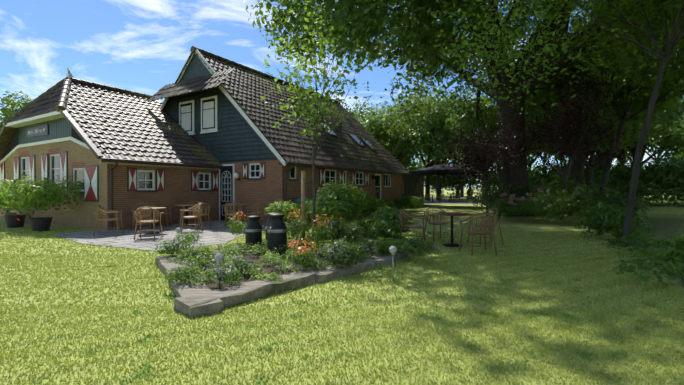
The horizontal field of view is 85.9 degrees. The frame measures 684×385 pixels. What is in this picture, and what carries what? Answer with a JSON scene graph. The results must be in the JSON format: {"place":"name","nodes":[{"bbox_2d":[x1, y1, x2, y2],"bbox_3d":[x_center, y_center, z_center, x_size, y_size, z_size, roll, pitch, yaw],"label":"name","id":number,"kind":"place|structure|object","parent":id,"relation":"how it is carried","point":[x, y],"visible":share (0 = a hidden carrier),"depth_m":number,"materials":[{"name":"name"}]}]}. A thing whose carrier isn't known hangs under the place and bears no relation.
{"place":"outdoors","nodes":[
{"label":"outdoors","id":0,"kind":"place"},
{"bbox_2d":[53,220,311,250],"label":"patio gravel","id":1,"kind":"structure","parent":0,"point":[216,233],"depth_m":9.72,"materials":[{"name":"grey gravel"}]},
{"bbox_2d":[93,205,123,235],"bbox_3d":[-6.372,0.752,10.049,0.621,0.820,0.604,0,1,-18],"label":"patio armchair","id":2,"kind":"object","parent":1,"relation":"on","point":[105,218],"visible":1,"depth_m":9.89,"materials":[{"name":"wicker"}]},
{"bbox_2d":[131,203,151,230],"bbox_3d":[-6.162,0.737,11.351,0.604,0.820,0.621,0,1,-28],"label":"patio armchair","id":3,"kind":"object","parent":1,"relation":"on","point":[143,215],"visible":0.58,"depth_m":11.47,"materials":[{"name":"wicker"}]},
{"bbox_2d":[134,207,162,239],"bbox_3d":[-4.972,0.759,9.423,0.604,0.820,0.621,0,1,-13],"label":"patio armchair","id":4,"kind":"object","parent":1,"relation":"on","point":[153,221],"visible":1,"depth_m":9.23,"materials":[{"name":"wicker"}]},
{"bbox_2d":[141,207,165,233],"bbox_3d":[-5.402,0.794,10.463,0.720,0.720,0.720,0,1,2],"label":"patio table","id":5,"kind":"object","parent":1,"relation":"on","point":[152,232],"visible":0.62,"depth_m":10.43,"materials":[{"name":"brown wood"}]},
{"bbox_2d":[148,202,171,226],"bbox_3d":[-6.065,0.726,12.268,0.621,0.820,0.604,0,1,-12],"label":"patio chair","id":6,"kind":"object","parent":1,"relation":"on","point":[166,214],"visible":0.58,"depth_m":12.20,"materials":[{"name":"wicker"}]},
{"bbox_2d":[175,204,195,226],"bbox_3d":[-5.251,0.771,12.425,0.720,0.720,0.720,0,1,2],"label":"patio table","id":7,"kind":"object","parent":1,"relation":"on","point":[186,205],"visible":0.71,"depth_m":12.40,"materials":[{"name":"brown wood"}]},
{"bbox_2d":[179,204,202,232],"bbox_3d":[-4.475,0.742,10.906,0.621,0.820,0.604,0,1,-30],"label":"patio armchair","id":8,"kind":"object","parent":1,"relation":"on","point":[198,214],"visible":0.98,"depth_m":10.84,"materials":[{"name":"wicker"}]},
{"bbox_2d":[182,201,202,222],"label":"patio chair","id":9,"kind":"object","parent":1,"relation":"on","point":[193,211],"visible":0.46,"depth_m":13.46,"materials":[{"name":"wicker"}]},
{"bbox_2d":[189,203,210,228],"bbox_3d":[-4.554,0.731,11.813,0.604,0.820,0.621,0,1,-36],"label":"patio chair","id":10,"kind":"object","parent":1,"relation":"on","point":[207,210],"visible":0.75,"depth_m":11.71,"materials":[{"name":"wicker"}]},
{"bbox_2d":[224,203,242,228],"bbox_3d":[-3.539,0.730,11.945,0.604,0.820,0.621,0,1,-9],"label":"patio chair","id":11,"kind":"object","parent":1,"relation":"on","point":[226,214],"visible":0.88,"depth_m":11.74,"materials":[{"name":"wicker"}]},
{"bbox_2d":[225,200,241,221],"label":"patio chair","id":12,"kind":"object","parent":1,"relation":"on","point":[231,210],"visible":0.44,"depth_m":13.80,"materials":[{"name":"wicker"}]},
{"bbox_2d":[228,204,246,224],"bbox_3d":[-3.685,0.766,12.871,0.720,0.720,0.720,0,1,2],"label":"table","id":13,"kind":"object","parent":1,"relation":"on","point":[237,209],"visible":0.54,"depth_m":12.84,"materials":[{"name":"brown wood"}]},
{"bbox_2d":[245,202,268,225],"bbox_3d":[-2.855,0.724,12.475,0.621,0.820,0.604,1,1,39],"label":"patio chair","id":14,"kind":"object","parent":1,"relation":"on","point":[257,212],"visible":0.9,"depth_m":12.31,"materials":[{"name":"wicker"}]},
{"bbox_2d":[233,173,309,223],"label":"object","id":15,"kind":"structure","parent":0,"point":[235,175],"depth_m":13.17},
{"bbox_2d":[0,0,682,188],"label":"sky","id":16,"kind":"structure","parent":0,"point":[141,46],"materials":[{"name":"blue"}]},
{"bbox_2d":[0,189,683,384],"bbox_3d":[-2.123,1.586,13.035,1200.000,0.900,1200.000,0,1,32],"label":"ground","id":17,"kind":"structure","parent":0,"point":[530,224],"depth_m":3.64,"materials":[{"name":"green plant"}]},
{"bbox_2d":[4,210,52,231],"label":"plant pots","id":18,"kind":"object","parent":17,"relation":"on","point":[40,224],"visible":0.94,"depth_m":11.89,"materials":[{"name":"grey plastic"}]},
{"bbox_2d":[1,195,64,220],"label":"red flowers","id":19,"kind":"object","parent":18,"relation":"in","point":[30,210],"visible":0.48,"depth_m":10.92,"materials":[{"name":"red plant"}]},
{"bbox_2d":[175,227,180,241],"bbox_3d":[-3.267,0.939,7.345,0.114,0.487,0.111,0,1,2],"label":"solar light","id":20,"kind":"object","parent":17,"relation":"on","point":[178,229],"visible":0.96,"depth_m":7.32,"materials":[{"name":"silver metal"}]},
{"bbox_2d":[0,46,410,229],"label":"farmhouse","id":21,"kind":"object","parent":17,"relation":"on","point":[218,123],"visible":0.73,"depth_m":13.76,"materials":[{"name":"brown brick"}]},
{"bbox_2d":[6,79,70,122],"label":"roof","id":22,"kind":"structure","parent":21,"relation":"on","point":[43,104],"depth_m":13.49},
{"bbox_2d":[66,83,223,165],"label":"roof","id":23,"kind":"structure","parent":21,"relation":"on","point":[126,126],"depth_m":13.54,"materials":[{"name":"tile"}]},
{"bbox_2d":[147,68,234,101],"bbox_3d":[-6.259,-4.349,14.980,4.567,0.941,0.866,0,1,32],"label":"pent roof","id":24,"kind":"object","parent":21,"relation":"attached to","point":[185,86],"visible":1,"depth_m":14.80,"materials":[{"name":"tile"}]},
{"bbox_2d":[195,52,409,172],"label":"roof","id":25,"kind":"structure","parent":21,"relation":"on","point":[249,89],"depth_m":16.53,"materials":[{"name":"tile"}]},
{"bbox_2d":[155,236,437,317],"bbox_3d":[-0.598,1.148,6.915,3.068,0.159,6.166,1,1,40],"label":"garden bed","id":26,"kind":"object","parent":17,"relation":"on","point":[203,298],"visible":0.42,"depth_m":4.76,"materials":[{"name":"stone"}]},
{"bbox_2d":[215,253,223,288],"bbox_3d":[-1.480,0.973,4.439,0.114,0.487,0.111,0,1,2],"label":"solar light","id":27,"kind":"object","parent":26,"relation":"on","point":[219,258],"visible":0.94,"depth_m":4.41,"materials":[{"name":"silver metal"}]},
{"bbox_2d":[242,215,264,249],"bbox_3d":[-1.753,0.804,7.301,0.326,0.698,0.326,0,1,24],"label":"milk churn","id":28,"kind":"object","parent":26,"relation":"on","point":[253,232],"visible":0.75,"depth_m":7.18,"materials":[{"name":"paint"}]},
{"bbox_2d":[265,212,274,240],"bbox_3d":[-1.419,0.782,7.637,0.344,0.735,0.344,0,1,22],"label":"milk churn","id":29,"kind":"object","parent":26,"relation":"on","point":[268,222],"visible":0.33,"depth_m":7.54,"materials":[{"name":"paint"}]},
{"bbox_2d":[267,213,286,254],"bbox_3d":[-1.214,0.772,6.877,0.361,0.772,0.361,0,1,-22],"label":"milk churn","id":30,"kind":"object","parent":26,"relation":"on","point":[276,233],"visible":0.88,"depth_m":6.74,"materials":[{"name":"paint"}]},
{"bbox_2d":[277,8,371,241],"bbox_3d":[-0.417,-1.579,8.394,2.217,5.441,2.428,0,1,2],"label":"young tree","id":31,"kind":"object","parent":26,"relation":"on","point":[313,156],"visible":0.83,"depth_m":8.27,"materials":[{"name":"brown plant"}]},
{"bbox_2d":[0,0,683,282],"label":"light leaves","id":32,"kind":"object","parent":17,"relation":"on","point":[24,194],"visible":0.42,"depth_m":8.87,"materials":[{"name":"green plant"}]},
{"bbox_2d":[0,19,683,206],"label":"trees","id":33,"kind":"object","parent":17,"relation":"on","point":[666,181],"visible":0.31,"depth_m":28.32,"materials":[{"name":"green plant"}]},
{"bbox_2d":[2,156,683,286],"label":"shrub leaves","id":34,"kind":"object","parent":17,"relation":"on","point":[604,215],"visible":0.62,"depth_m":8.47,"materials":[{"name":"green plant"}]},
{"bbox_2d":[159,227,368,276],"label":"purple flowers","id":35,"kind":"object","parent":34,"relation":"on","point":[220,275],"visible":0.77,"depth_m":5.17,"materials":[{"name":"purple plant"}]},
{"bbox_2d":[230,205,348,255],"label":"orange flowers","id":36,"kind":"object","parent":34,"relation":"on","point":[303,246],"visible":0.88,"depth_m":5.60,"materials":[{"name":"orange plant"}]},
{"bbox_2d":[485,179,591,207],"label":"pink flowers","id":37,"kind":"object","parent":34,"relation":"attached to","point":[518,199],"visible":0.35,"depth_m":13.94,"materials":[{"name":"pink plant"}]},
{"bbox_2d":[389,246,396,280],"bbox_3d":[0.694,0.967,5.004,0.114,0.487,0.111,0,1,2],"label":"solar light","id":38,"kind":"object","parent":17,"relation":"on","point":[392,250],"visible":1,"depth_m":4.99,"materials":[{"name":"silver metal"}]},
{"bbox_2d":[398,209,425,240],"bbox_3d":[1.581,0.772,8.291,0.621,0.820,0.604,0,1,10],"label":"lawn chair","id":39,"kind":"object","parent":17,"relation":"on","point":[408,225],"visible":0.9,"depth_m":8.12,"materials":[{"name":"wicker"}]},
{"bbox_2d":[402,171,423,203],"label":"shed","id":40,"kind":"structure","parent":17,"relation":"on","point":[409,181],"depth_m":27.41,"materials":[{"name":"brown wood"}]},
{"bbox_2d":[423,206,454,241],"bbox_3d":[2.364,0.763,9.081,0.604,0.820,0.621,0,1,-14],"label":"lawn chair","id":41,"kind":"object","parent":17,"relation":"on","point":[434,222],"visible":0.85,"depth_m":9.19,"materials":[{"name":"wicker"}]},
{"bbox_2d":[412,157,473,197],"bbox_3d":[6.960,-0.757,25.923,4.746,3.485,4.259,0,1,-32],"label":"patio umbrella","id":42,"kind":"object","parent":17,"relation":"on","point":[440,169],"visible":0.75,"depth_m":25.24,"materials":[{"name":"black metal"}]},
{"bbox_2d":[435,212,468,246],"bbox_3d":[2.443,0.821,8.165,0.720,0.720,0.720,0,1,2],"label":"table","id":43,"kind":"object","parent":17,"relation":"on","point":[451,214],"visible":1,"depth_m":8.09,"materials":[{"name":"black metal"}]},
{"bbox_2d":[424,199,480,203],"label":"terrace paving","id":44,"kind":"structure","parent":17,"relation":"on","point":[462,201],"depth_m":35.21,"materials":[{"name":"grey stone"}]},
{"bbox_2d":[436,193,444,200],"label":"terrace chair","id":45,"kind":"object","parent":44,"relation":"on","point":[442,196],"visible":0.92,"depth_m":32.98,"materials":[{"name":"wicker"}]},
{"bbox_2d":[445,193,472,200],"bbox_3d":[11.649,0.494,36.147,2.400,0.786,1.780,0,1,-7],"label":"picnic table","id":46,"kind":"object","parent":44,"relation":"on","point":[458,196],"visible":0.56,"depth_m":36.33,"materials":[{"name":"brown wood"}]},
{"bbox_2d":[243,0,683,216],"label":"tree","id":47,"kind":"object","parent":17,"relation":"on","point":[369,20],"depth_m":16.16,"materials":[{"name":"green plant"}]},
{"bbox_2d":[466,185,472,198],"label":"chiminea","id":48,"kind":"object","parent":17,"relation":"on","point":[469,190],"visible":0.42,"depth_m":43.32,"materials":[{"name":"black metal"}]},
{"bbox_2d":[458,213,496,255],"bbox_3d":[2.666,0.785,7.193,0.604,0.820,0.621,0,1,-1],"label":"lawn chair","id":49,"kind":"object","parent":17,"relation":"on","point":[484,231],"visible":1,"depth_m":6.99,"materials":[{"name":"wicker"}]},
{"bbox_2d":[447,110,519,216],"bbox_3d":[6.192,-1.234,16.044,2.901,4.742,3.707,0,1,32],"label":"purple tree","id":50,"kind":"object","parent":17,"relation":"on","point":[486,195],"visible":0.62,"depth_m":15.85,"materials":[{"name":"grey plant"}]},
{"bbox_2d":[467,208,503,245],"bbox_3d":[3.317,0.770,8.493,0.621,0.820,0.604,0,1,-10],"label":"lawn chair","id":51,"kind":"object","parent":17,"relation":"on","point":[496,217],"visible":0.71,"depth_m":8.39,"materials":[{"name":"wicker"}]},
{"bbox_2d":[319,155,683,268],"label":"shrubs","id":52,"kind":"object","parent":17,"relation":"on","point":[615,198],"visible":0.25,"depth_m":9.17,"materials":[{"name":"green plant"}]},
{"bbox_2d":[393,66,667,204],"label":"tree trunks","id":53,"kind":"object","parent":17,"relation":"on","point":[579,176],"visible":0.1,"depth_m":32.54,"materials":[{"name":"brown plant"}]},
{"bbox_2d":[461,0,683,246],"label":"tree","id":54,"kind":"object","parent":17,"relation":"on","point":[671,43],"visible":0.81,"depth_m":8.03,"materials":[{"name":"brown plant"}]},
{"bbox_2d":[522,67,622,216],"bbox_3d":[9.914,-2.306,16.030,3.676,6.884,5.032,0,1,2],"label":"purple tree","id":55,"kind":"object","parent":17,"relation":"on","point":[563,173],"visible":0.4,"depth_m":15.79,"materials":[{"name":"grey plant"}]},
{"bbox_2d":[437,54,645,188],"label":"purple leaves","id":56,"kind":"object","parent":55,"relation":"attached to","point":[475,151],"visible":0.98,"depth_m":15.37,"materials":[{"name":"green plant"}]},
{"bbox_2d":[551,11,683,192],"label":"tree","id":57,"kind":"object","parent":17,"relation":"on","point":[605,174],"visible":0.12,"depth_m":16.88,"materials":[{"name":"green plant"}]},
{"bbox_2d":[618,213,683,287],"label":"water","id":58,"kind":"structure","parent":0,"point":[665,226],"depth_m":16.40,"materials":[{"name":"green liquid"}]}
]}

